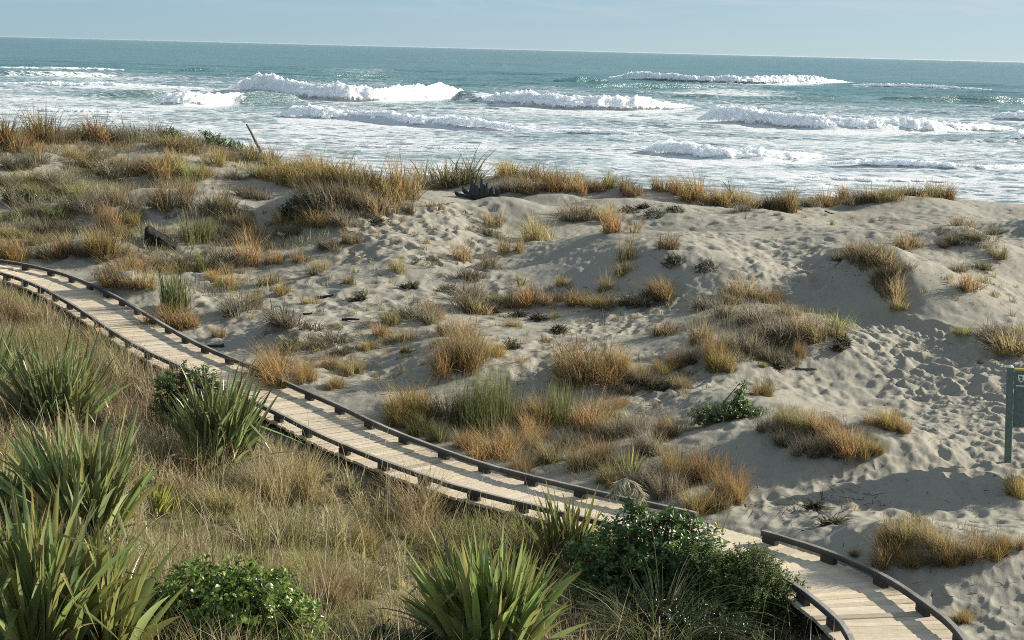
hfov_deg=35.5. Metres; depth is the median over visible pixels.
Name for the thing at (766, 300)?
grass tuft
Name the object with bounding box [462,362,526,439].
rush clump
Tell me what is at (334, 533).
dry grass
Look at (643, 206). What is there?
dead plant mat
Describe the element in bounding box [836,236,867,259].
grass tuft
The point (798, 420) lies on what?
grass tuft
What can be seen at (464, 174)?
grass tuft
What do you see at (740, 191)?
grass tuft
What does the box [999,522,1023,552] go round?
grass tuft
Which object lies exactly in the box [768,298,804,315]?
grass tuft
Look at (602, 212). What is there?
grass tuft
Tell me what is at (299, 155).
grass tuft
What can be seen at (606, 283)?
grass tuft
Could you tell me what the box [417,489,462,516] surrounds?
grass tuft
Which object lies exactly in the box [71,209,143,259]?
grass tuft
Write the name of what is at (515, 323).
grass tuft
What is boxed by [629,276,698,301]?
grass tuft
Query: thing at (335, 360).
grass tuft
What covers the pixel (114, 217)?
grass tuft
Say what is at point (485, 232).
grass tuft
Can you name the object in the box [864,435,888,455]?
grass tuft
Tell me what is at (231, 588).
shrub
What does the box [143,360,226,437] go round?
shrub
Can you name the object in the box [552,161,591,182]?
grass tuft
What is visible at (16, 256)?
grass tuft
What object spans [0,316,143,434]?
flax
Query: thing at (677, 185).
grass tuft
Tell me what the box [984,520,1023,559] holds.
grass tuft
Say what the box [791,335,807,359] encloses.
grass tuft
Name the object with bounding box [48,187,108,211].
grass tuft
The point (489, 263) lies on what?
grass tuft
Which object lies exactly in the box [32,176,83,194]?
grass tuft
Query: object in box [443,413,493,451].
grass tuft
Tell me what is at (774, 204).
grass tuft
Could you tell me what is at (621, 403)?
grass tuft
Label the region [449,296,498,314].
grass tuft
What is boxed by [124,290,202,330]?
grass tuft
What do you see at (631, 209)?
dead plant mat
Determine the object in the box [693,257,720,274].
dead plant mat
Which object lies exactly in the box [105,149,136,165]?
grass tuft
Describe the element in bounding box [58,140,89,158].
grass tuft
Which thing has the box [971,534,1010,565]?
grass tuft
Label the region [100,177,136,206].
grass tuft
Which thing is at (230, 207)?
grass tuft
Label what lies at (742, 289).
grass tuft
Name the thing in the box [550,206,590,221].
grass tuft
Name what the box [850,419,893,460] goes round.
grass tuft
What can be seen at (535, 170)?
grass tuft
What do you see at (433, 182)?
grass tuft
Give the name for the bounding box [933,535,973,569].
grass tuft
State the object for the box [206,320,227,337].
grass tuft
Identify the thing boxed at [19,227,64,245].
grass tuft
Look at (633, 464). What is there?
flax
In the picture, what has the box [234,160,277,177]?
grass tuft
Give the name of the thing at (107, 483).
flax
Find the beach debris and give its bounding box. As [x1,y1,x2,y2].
[86,179,1022,624]
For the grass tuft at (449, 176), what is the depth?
61.10 m
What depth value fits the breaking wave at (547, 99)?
238.90 m
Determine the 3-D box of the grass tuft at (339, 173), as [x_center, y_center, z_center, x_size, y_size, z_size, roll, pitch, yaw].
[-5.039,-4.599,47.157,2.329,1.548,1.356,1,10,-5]
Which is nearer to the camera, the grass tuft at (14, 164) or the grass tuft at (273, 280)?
the grass tuft at (273, 280)
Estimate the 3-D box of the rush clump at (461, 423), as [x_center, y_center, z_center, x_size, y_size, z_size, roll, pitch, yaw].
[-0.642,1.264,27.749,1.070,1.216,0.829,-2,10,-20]
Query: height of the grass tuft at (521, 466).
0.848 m
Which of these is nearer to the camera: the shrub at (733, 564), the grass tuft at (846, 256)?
the shrub at (733, 564)
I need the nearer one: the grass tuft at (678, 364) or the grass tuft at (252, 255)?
the grass tuft at (678, 364)
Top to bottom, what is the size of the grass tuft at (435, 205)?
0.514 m
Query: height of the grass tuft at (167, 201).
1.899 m
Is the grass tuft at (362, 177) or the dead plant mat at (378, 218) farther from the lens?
the grass tuft at (362, 177)
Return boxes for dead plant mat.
[348,291,370,301]
[367,215,386,226]
[397,279,419,289]
[420,254,442,263]
[436,283,461,295]
[502,336,522,348]
[505,308,529,316]
[527,310,548,321]
[544,321,572,333]
[613,372,637,387]
[619,204,639,213]
[633,201,649,208]
[642,207,666,218]
[648,377,673,391]
[660,251,686,268]
[663,201,685,212]
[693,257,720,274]
[767,358,791,370]
[796,494,837,511]
[814,511,854,527]
[828,337,850,353]
[833,333,858,346]
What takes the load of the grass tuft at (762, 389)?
on the ground at (962, 413)
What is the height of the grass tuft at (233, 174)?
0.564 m
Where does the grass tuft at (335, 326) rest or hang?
on the ground at (962, 413)
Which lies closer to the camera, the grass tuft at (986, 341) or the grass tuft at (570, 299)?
the grass tuft at (986, 341)
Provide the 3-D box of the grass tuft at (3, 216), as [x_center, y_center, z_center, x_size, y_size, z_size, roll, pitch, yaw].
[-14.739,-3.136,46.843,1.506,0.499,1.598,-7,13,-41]
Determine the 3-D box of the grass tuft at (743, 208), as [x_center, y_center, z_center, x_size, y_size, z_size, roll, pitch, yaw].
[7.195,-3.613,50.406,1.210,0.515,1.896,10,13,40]
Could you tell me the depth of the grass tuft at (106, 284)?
37.15 m
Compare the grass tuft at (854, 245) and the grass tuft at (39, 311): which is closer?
the grass tuft at (39, 311)
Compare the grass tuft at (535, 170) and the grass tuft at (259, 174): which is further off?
the grass tuft at (535, 170)
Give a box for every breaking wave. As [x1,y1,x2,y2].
[0,67,124,70]
[0,81,198,87]
[0,108,147,112]
[150,90,244,104]
[228,72,463,100]
[274,103,535,130]
[345,145,487,148]
[481,89,693,108]
[544,129,658,134]
[608,71,848,82]
[642,139,826,158]
[696,105,1014,129]
[802,176,976,183]
[826,158,1023,168]
[850,83,990,89]
[987,110,1023,118]
[1006,128,1023,138]
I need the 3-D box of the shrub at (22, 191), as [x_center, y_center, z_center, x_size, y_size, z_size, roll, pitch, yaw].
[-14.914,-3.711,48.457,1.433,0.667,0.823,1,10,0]
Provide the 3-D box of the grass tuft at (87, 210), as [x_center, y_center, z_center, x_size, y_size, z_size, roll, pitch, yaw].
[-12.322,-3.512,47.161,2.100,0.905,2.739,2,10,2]
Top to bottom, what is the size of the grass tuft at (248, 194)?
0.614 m
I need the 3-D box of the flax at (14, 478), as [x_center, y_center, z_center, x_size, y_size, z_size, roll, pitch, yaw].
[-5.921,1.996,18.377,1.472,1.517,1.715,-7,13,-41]
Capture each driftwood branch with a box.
[207,343,223,346]
[246,124,264,156]
[317,294,333,298]
[342,318,359,320]
[795,367,816,370]
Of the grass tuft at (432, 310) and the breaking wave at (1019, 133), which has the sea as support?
the breaking wave at (1019, 133)
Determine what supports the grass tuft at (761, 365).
on the ground at (962, 413)
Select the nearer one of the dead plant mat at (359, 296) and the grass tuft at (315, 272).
the dead plant mat at (359, 296)
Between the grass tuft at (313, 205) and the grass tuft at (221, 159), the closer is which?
the grass tuft at (313, 205)
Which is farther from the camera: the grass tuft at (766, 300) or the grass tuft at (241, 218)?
the grass tuft at (241, 218)
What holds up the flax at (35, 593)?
on the ground at (962, 413)
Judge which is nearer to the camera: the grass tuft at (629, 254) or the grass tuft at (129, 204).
the grass tuft at (629, 254)
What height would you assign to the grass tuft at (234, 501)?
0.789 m
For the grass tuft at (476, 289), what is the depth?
38.03 m
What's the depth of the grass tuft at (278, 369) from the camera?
29.83 m
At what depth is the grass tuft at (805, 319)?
32.16 m
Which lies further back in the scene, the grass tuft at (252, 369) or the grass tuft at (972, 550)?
the grass tuft at (252, 369)
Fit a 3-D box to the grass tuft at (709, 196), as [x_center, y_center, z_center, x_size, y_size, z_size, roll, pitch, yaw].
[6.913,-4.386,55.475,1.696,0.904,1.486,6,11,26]
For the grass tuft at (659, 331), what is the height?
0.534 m
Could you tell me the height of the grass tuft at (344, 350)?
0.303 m
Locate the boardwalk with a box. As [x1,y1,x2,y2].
[0,259,968,639]
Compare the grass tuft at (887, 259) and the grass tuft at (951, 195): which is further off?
the grass tuft at (951, 195)
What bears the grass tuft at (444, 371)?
on the ground at (962, 413)
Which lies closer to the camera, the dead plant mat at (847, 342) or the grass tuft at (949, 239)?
the dead plant mat at (847, 342)
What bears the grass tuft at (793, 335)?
on the ground at (962, 413)
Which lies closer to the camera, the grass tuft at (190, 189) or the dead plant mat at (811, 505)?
the dead plant mat at (811, 505)
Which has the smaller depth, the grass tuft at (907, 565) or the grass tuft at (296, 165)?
the grass tuft at (907, 565)
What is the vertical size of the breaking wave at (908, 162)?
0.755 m
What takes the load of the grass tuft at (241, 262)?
on the ground at (962, 413)
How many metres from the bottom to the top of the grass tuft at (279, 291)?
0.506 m
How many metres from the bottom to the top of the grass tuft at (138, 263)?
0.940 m
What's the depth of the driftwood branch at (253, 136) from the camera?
60.72 m
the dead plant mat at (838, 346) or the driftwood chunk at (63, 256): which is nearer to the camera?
the dead plant mat at (838, 346)
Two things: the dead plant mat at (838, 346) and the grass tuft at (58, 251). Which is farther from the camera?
the grass tuft at (58, 251)
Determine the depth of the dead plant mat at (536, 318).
36.27 m
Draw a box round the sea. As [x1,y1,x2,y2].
[0,37,1023,203]
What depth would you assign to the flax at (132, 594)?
14.73 m
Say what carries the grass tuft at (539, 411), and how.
on the ground at (962, 413)
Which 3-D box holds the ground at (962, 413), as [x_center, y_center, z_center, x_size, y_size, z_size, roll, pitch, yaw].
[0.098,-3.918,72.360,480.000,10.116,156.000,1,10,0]
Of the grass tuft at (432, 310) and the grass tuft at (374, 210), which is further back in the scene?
the grass tuft at (374, 210)
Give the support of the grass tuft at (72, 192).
on the ground at (962, 413)
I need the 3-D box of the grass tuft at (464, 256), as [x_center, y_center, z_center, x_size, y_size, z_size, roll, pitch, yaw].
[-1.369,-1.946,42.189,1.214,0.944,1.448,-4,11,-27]
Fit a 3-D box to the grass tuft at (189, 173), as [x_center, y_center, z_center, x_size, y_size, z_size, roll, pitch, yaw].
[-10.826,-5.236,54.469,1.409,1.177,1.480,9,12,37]
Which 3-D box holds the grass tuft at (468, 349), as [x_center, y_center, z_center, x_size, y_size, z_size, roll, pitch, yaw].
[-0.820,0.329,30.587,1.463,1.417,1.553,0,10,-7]
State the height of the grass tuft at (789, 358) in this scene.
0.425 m
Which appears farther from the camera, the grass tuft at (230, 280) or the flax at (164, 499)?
the grass tuft at (230, 280)
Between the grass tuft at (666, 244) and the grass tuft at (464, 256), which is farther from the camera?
the grass tuft at (464, 256)
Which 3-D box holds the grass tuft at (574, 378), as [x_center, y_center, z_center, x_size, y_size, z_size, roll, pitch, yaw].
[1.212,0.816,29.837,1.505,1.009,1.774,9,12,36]
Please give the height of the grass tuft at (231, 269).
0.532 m
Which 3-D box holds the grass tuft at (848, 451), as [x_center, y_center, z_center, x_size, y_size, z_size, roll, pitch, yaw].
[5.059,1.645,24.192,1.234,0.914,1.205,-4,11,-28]
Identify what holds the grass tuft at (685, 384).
on the ground at (962, 413)
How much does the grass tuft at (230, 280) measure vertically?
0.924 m
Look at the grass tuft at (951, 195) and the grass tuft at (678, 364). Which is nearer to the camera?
the grass tuft at (678, 364)
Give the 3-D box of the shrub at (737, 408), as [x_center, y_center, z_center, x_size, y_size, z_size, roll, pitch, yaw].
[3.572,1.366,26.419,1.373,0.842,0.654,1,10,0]
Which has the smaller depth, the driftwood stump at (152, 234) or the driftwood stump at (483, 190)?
the driftwood stump at (152, 234)
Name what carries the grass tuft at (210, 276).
on the ground at (962, 413)
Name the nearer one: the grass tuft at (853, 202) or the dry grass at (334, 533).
the dry grass at (334, 533)
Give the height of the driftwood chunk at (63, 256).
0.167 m
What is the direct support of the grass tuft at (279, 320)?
on the ground at (962, 413)
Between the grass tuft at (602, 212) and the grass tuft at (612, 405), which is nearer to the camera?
the grass tuft at (612, 405)
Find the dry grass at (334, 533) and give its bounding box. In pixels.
[0,267,833,639]
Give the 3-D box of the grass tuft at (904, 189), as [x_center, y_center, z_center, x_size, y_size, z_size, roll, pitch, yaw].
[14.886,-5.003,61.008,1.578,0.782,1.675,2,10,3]
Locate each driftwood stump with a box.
[141,225,177,246]
[454,179,499,199]
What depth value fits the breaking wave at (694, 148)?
132.72 m
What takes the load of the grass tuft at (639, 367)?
on the ground at (962, 413)
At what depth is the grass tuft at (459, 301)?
36.84 m
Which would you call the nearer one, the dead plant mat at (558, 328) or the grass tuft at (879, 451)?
the grass tuft at (879, 451)
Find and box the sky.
[0,0,1023,61]
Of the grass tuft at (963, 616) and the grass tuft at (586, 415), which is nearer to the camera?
the grass tuft at (963, 616)
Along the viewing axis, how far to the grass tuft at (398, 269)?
39.44 m
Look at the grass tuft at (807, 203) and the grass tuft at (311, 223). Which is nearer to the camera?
the grass tuft at (311, 223)
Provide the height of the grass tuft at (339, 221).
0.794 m
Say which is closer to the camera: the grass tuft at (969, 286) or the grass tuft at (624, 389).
the grass tuft at (624, 389)
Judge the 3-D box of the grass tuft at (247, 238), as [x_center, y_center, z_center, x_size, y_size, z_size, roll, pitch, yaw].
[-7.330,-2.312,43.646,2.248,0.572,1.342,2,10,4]
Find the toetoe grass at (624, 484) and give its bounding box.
[539,478,795,639]
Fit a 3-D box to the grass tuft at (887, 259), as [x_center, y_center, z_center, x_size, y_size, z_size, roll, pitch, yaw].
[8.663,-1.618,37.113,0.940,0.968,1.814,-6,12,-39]
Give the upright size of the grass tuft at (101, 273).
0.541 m
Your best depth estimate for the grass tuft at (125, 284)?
36.90 m
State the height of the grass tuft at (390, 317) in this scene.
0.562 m
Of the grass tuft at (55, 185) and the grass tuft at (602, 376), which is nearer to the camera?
the grass tuft at (602, 376)
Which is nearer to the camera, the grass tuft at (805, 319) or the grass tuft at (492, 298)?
the grass tuft at (805, 319)
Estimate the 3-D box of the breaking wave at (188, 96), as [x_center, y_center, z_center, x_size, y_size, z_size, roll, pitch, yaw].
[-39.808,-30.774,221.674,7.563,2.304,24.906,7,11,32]
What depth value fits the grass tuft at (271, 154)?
58.94 m
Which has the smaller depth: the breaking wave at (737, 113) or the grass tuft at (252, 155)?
the grass tuft at (252, 155)
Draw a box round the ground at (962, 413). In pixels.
[0,135,1023,639]
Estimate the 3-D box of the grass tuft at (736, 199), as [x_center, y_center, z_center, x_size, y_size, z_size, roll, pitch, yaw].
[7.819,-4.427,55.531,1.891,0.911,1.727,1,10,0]
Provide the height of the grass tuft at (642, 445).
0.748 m
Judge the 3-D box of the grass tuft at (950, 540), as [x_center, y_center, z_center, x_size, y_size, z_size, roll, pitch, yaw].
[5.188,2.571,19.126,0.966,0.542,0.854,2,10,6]
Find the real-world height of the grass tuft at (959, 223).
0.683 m
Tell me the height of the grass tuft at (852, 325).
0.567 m
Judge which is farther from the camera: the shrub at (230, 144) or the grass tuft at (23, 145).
the shrub at (230, 144)
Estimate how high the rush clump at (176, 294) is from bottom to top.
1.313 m
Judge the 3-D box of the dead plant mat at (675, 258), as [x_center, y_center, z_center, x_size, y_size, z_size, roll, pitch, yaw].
[3.874,-1.457,38.187,0.795,0.443,0.779,1,10,0]
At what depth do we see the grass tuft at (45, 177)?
51.78 m
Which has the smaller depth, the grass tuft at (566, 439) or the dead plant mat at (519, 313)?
the grass tuft at (566, 439)
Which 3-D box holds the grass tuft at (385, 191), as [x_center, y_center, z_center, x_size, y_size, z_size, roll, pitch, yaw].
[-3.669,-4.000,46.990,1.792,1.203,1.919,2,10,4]
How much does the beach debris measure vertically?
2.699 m
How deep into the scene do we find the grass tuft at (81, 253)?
41.48 m
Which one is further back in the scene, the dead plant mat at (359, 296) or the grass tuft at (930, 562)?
the dead plant mat at (359, 296)
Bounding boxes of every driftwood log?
[100,269,134,282]
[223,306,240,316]
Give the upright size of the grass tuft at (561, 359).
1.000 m
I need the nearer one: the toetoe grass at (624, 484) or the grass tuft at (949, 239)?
the toetoe grass at (624, 484)
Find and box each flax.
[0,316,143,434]
[0,321,39,398]
[0,396,178,552]
[0,434,46,528]
[0,461,175,639]
[37,514,190,639]
[139,356,311,480]
[139,472,192,516]
[378,515,616,639]
[509,474,611,578]
[516,274,525,285]
[607,435,645,479]
[713,510,730,532]
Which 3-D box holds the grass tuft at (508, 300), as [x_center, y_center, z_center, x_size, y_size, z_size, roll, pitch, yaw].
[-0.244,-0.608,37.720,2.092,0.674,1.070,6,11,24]
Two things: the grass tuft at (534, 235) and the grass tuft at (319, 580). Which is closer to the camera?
the grass tuft at (319, 580)
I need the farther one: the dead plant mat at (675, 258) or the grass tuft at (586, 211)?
the grass tuft at (586, 211)
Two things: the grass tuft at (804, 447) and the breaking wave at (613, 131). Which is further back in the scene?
the breaking wave at (613, 131)
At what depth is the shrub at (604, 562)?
18.52 m
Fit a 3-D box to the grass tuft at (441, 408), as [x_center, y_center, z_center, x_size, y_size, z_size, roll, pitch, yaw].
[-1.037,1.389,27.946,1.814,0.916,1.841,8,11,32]
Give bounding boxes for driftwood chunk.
[57,253,66,258]
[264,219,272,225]
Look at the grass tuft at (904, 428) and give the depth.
24.98 m
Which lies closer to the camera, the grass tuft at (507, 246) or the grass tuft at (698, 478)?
the grass tuft at (698, 478)
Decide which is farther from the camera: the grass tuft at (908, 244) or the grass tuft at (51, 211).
the grass tuft at (51, 211)
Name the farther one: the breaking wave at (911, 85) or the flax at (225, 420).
the breaking wave at (911, 85)
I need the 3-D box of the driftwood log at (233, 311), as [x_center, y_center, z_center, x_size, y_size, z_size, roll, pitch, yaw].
[-6.187,-0.187,35.274,0.398,0.270,0.246,1,10,0]
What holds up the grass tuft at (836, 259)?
on the ground at (962, 413)
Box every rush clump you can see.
[154,254,196,312]
[175,204,222,244]
[447,360,501,430]
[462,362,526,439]
[471,359,515,416]
[539,377,587,429]
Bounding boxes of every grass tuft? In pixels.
[0,109,44,146]
[0,154,41,169]
[0,165,32,189]
[0,184,47,206]
[0,209,27,220]
[0,219,38,237]
[0,229,34,259]
[0,231,38,262]
[0,234,41,245]
[1,198,56,216]
[2,290,65,327]
[3,127,44,154]
[3,166,64,184]
[11,95,81,144]
[12,142,56,165]
[13,179,62,199]
[16,213,61,234]
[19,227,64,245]
[21,233,78,261]
[24,161,88,184]
[24,201,80,219]
[28,106,59,135]
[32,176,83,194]
[41,214,90,232]
[41,226,89,258]
[44,124,88,142]
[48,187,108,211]
[51,141,115,168]
[52,179,108,199]
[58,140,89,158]
[58,235,100,256]
[61,124,99,139]
[62,109,128,142]
[65,189,120,214]
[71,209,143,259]
[72,311,118,347]
[74,226,112,248]
[76,143,114,159]
[79,151,144,177]
[79,179,128,202]
[84,193,134,229]
[85,263,125,281]
[86,251,145,288]
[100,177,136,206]
[101,117,137,143]
[101,267,152,289]
[103,215,138,236]
[104,116,172,142]
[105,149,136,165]
[112,190,147,210]
[113,153,146,176]
[118,206,146,225]
[118,244,174,274]
[123,150,171,171]
[124,183,191,208]
[124,270,162,290]
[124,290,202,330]
[131,144,183,180]
[132,116,180,137]
[141,124,199,150]
[143,241,208,267]
[144,170,188,187]
[147,157,198,214]
[152,254,196,272]
[153,142,187,164]
[159,129,211,152]
[164,150,196,177]
[168,303,210,330]
[170,191,241,216]
[171,167,207,194]
[173,129,214,153]
[177,154,213,181]
[177,468,280,519]
[187,158,219,177]
[188,239,257,267]
[191,245,219,272]
[194,175,244,211]
[196,141,236,166]
[199,215,244,235]
[200,144,243,162]
[201,166,250,179]
[201,187,242,213]
[201,265,224,281]
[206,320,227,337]
[207,258,248,273]
[207,291,266,317]
[209,205,263,226]
[209,249,260,268]
[210,437,299,492]
[211,259,253,289]
[212,225,273,266]
[215,335,339,388]
[221,228,277,244]
[222,178,262,198]
[222,411,350,513]
[231,136,266,160]
[233,211,277,241]
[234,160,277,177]
[234,294,338,332]
[238,185,281,200]
[240,287,273,304]
[243,348,293,374]
[247,264,298,287]
[249,147,306,185]
[249,163,274,178]
[254,137,291,165]
[257,242,285,264]
[257,331,330,353]
[260,196,300,225]
[262,537,344,577]
[266,144,321,177]
[267,219,304,237]
[268,280,299,295]
[273,202,321,220]
[281,144,359,185]
[283,132,339,174]
[284,247,313,263]
[284,544,370,617]
[286,201,332,227]
[287,180,329,204]
[288,351,323,383]
[290,294,322,303]
[292,172,353,209]
[297,263,332,275]
[302,176,378,209]
[305,325,362,348]
[307,234,354,251]
[307,257,331,269]
[310,145,376,186]
[315,367,353,390]
[316,198,378,228]
[316,346,341,369]
[317,342,365,356]
[319,353,379,371]
[326,552,388,599]
[328,321,348,328]
[329,351,371,375]
[329,489,409,556]
[331,159,384,194]
[334,222,364,244]
[339,267,358,285]
[341,180,403,212]
[345,147,405,196]
[350,370,467,420]
[353,188,404,215]
[357,334,387,350]
[358,447,469,531]
[368,320,394,336]
[370,389,421,428]
[371,169,411,202]
[374,324,415,344]
[375,305,407,327]
[376,300,420,319]
[379,135,440,201]
[379,486,459,542]
[384,298,451,324]
[385,246,414,273]
[389,168,428,192]
[393,302,513,378]
[393,403,458,438]
[398,142,511,189]
[398,342,413,353]
[399,191,422,212]
[399,325,427,340]
[402,381,484,427]
[406,289,451,321]
[408,167,450,189]
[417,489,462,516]
[418,197,448,210]
[422,416,459,442]
[427,316,454,335]
[427,334,468,367]
[431,277,497,313]
[434,269,492,301]
[434,314,503,368]
[437,237,478,262]
[438,311,493,340]
[440,155,490,185]
[443,262,494,281]
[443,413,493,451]
[447,417,552,465]
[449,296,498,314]
[470,282,525,309]
[472,245,506,270]
[473,217,506,239]
[474,334,515,358]
[478,204,506,227]
[478,286,520,307]
[480,177,521,193]
[480,299,511,313]
[486,150,537,177]
[487,172,540,193]
[488,224,530,255]
[488,420,551,451]
[497,154,556,180]
[500,439,548,480]
[502,314,523,327]
[506,166,563,195]
[507,273,556,309]
[507,382,572,427]
[507,400,557,446]
[510,203,563,241]
[510,388,549,422]
[516,429,586,466]
[524,159,567,179]
[529,323,654,392]
[530,161,581,192]
[534,284,566,307]
[537,332,613,380]
[541,416,609,451]
[543,341,615,390]
[549,284,588,305]
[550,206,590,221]
[551,437,610,472]
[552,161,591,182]
[553,195,609,220]
[553,271,571,287]
[553,373,629,433]
[560,171,600,194]
[565,289,630,309]
[567,429,627,462]
[572,385,625,417]
[580,170,616,191]
[585,406,635,440]
[587,199,624,221]
[588,451,635,489]
[589,292,632,308]
[594,268,620,292]
[596,197,645,234]
[596,336,639,375]
[598,170,629,188]
[603,287,677,307]
[604,435,654,468]
[608,252,645,275]
[608,393,635,407]
[609,378,644,394]
[609,403,655,435]
[610,225,640,262]
[610,460,676,492]
[611,170,641,190]
[611,361,674,388]
[615,414,680,456]
[616,178,646,195]
[625,356,655,377]
[626,272,678,299]
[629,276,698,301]
[631,460,699,500]
[636,318,691,336]
[644,354,678,374]
[645,167,678,192]
[646,401,686,439]
[646,425,711,488]
[649,229,683,249]
[650,403,709,440]
[661,343,686,370]
[664,168,686,195]
[666,336,704,365]
[668,369,698,389]
[670,165,713,202]
[674,425,742,485]
[675,473,722,518]
[677,288,734,309]
[681,311,720,345]
[691,320,733,361]
[691,477,741,512]
[694,185,732,204]
[696,447,764,496]
[697,291,747,317]
[698,178,737,207]
[698,333,748,373]
[704,322,774,357]
[711,458,764,505]
[712,267,770,300]
[714,183,759,203]
[717,183,748,195]
[717,285,746,304]
[727,200,760,212]
[729,298,792,324]
[732,188,770,208]
[734,284,783,303]
[736,308,816,344]
[741,336,804,362]
[743,410,796,433]
[745,371,789,396]
[753,186,805,209]
[757,189,790,209]
[757,359,771,367]
[759,285,786,301]
[761,307,824,347]
[766,395,810,429]
[766,424,797,447]
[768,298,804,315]
[774,178,809,213]
[776,343,809,365]
[777,307,825,337]
[782,400,826,432]
[783,308,854,343]
[783,422,841,459]
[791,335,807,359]
[795,403,843,436]
[797,194,826,207]
[803,427,857,460]
[809,184,841,207]
[809,305,865,329]
[811,409,882,461]
[822,248,847,261]
[830,180,857,200]
[835,185,877,205]
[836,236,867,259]
[838,234,903,265]
[838,512,930,570]
[842,240,871,254]
[845,549,864,556]
[850,181,893,202]
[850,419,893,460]
[854,403,885,427]
[858,180,901,200]
[858,237,905,269]
[858,256,911,286]
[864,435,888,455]
[864,514,908,547]
[868,392,907,432]
[868,511,925,545]
[876,269,923,301]
[883,179,907,196]
[883,227,928,250]
[884,292,912,309]
[887,255,921,273]
[890,415,918,434]
[891,180,915,195]
[895,548,928,569]
[900,179,930,196]
[905,541,952,569]
[906,508,954,553]
[911,176,950,198]
[914,517,968,556]
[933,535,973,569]
[934,174,963,200]
[934,239,954,247]
[935,230,969,245]
[939,258,975,272]
[942,212,980,227]
[947,600,986,624]
[948,323,974,335]
[951,228,994,240]
[951,521,995,564]
[952,262,995,291]
[962,256,1005,270]
[964,319,1023,354]
[970,318,1012,338]
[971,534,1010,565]
[975,324,1021,348]
[976,223,1010,235]
[981,240,1012,260]
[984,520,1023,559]
[988,453,1023,500]
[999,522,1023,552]
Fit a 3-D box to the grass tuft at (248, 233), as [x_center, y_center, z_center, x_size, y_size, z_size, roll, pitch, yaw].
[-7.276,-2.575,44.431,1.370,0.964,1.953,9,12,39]
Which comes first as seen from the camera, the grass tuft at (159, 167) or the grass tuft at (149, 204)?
the grass tuft at (149, 204)
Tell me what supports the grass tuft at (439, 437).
on the ground at (962, 413)
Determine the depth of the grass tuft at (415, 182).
57.04 m
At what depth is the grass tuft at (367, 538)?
20.93 m
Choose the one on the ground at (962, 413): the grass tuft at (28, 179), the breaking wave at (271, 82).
the grass tuft at (28, 179)
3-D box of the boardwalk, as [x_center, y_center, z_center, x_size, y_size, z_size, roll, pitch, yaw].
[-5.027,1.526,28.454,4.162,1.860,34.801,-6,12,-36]
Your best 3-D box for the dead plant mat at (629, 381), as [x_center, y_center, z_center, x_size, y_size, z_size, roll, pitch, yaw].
[2.118,1.092,29.873,0.615,0.425,0.703,7,11,32]
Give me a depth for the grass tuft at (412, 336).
33.38 m
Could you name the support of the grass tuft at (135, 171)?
on the ground at (962, 413)
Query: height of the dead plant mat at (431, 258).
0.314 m
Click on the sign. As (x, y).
(1014, 412)
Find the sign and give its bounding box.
[1004,365,1023,462]
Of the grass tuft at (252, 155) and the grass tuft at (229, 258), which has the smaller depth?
the grass tuft at (229, 258)
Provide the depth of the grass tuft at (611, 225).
42.28 m
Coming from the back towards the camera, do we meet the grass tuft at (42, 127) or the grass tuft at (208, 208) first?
the grass tuft at (42, 127)
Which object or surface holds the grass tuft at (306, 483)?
on the ground at (962, 413)
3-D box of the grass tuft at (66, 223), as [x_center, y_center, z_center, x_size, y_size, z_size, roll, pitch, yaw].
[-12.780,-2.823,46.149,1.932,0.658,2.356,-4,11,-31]
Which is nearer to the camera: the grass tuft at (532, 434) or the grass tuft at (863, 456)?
the grass tuft at (863, 456)
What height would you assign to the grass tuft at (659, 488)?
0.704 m
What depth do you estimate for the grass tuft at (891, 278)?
36.56 m
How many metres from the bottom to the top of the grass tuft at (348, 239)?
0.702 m
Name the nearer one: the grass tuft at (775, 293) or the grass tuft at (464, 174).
the grass tuft at (775, 293)
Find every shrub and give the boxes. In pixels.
[1,186,42,203]
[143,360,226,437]
[143,552,328,639]
[154,127,186,143]
[192,128,226,148]
[212,138,249,151]
[276,190,320,217]
[365,619,452,639]
[555,491,734,631]
[615,587,771,639]
[666,535,820,639]
[687,378,766,425]
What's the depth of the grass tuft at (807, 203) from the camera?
55.88 m
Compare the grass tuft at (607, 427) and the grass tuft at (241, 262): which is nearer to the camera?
the grass tuft at (607, 427)
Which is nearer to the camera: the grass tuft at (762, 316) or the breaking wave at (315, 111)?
the grass tuft at (762, 316)
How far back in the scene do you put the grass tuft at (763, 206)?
54.94 m
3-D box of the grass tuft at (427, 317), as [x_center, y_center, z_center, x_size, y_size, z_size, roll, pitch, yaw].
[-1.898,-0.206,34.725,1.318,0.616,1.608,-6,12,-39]
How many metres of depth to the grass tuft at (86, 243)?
41.72 m
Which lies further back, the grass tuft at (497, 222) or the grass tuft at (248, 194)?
the grass tuft at (248, 194)
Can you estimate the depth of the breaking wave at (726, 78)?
497.58 m
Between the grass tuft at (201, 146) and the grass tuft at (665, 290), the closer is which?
the grass tuft at (665, 290)
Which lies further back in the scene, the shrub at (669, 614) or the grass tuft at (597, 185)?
the grass tuft at (597, 185)
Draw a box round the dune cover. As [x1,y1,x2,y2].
[0,126,1023,562]
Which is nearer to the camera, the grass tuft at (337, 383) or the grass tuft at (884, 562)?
the grass tuft at (884, 562)
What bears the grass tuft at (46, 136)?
on the ground at (962, 413)
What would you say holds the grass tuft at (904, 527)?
on the ground at (962, 413)
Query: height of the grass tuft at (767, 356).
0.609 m
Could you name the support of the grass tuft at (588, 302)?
on the ground at (962, 413)
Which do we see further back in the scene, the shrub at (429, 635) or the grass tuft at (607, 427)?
the grass tuft at (607, 427)
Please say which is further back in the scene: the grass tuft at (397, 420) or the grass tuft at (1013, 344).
the grass tuft at (1013, 344)
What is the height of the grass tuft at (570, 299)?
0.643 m
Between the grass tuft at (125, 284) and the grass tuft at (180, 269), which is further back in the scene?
the grass tuft at (180, 269)

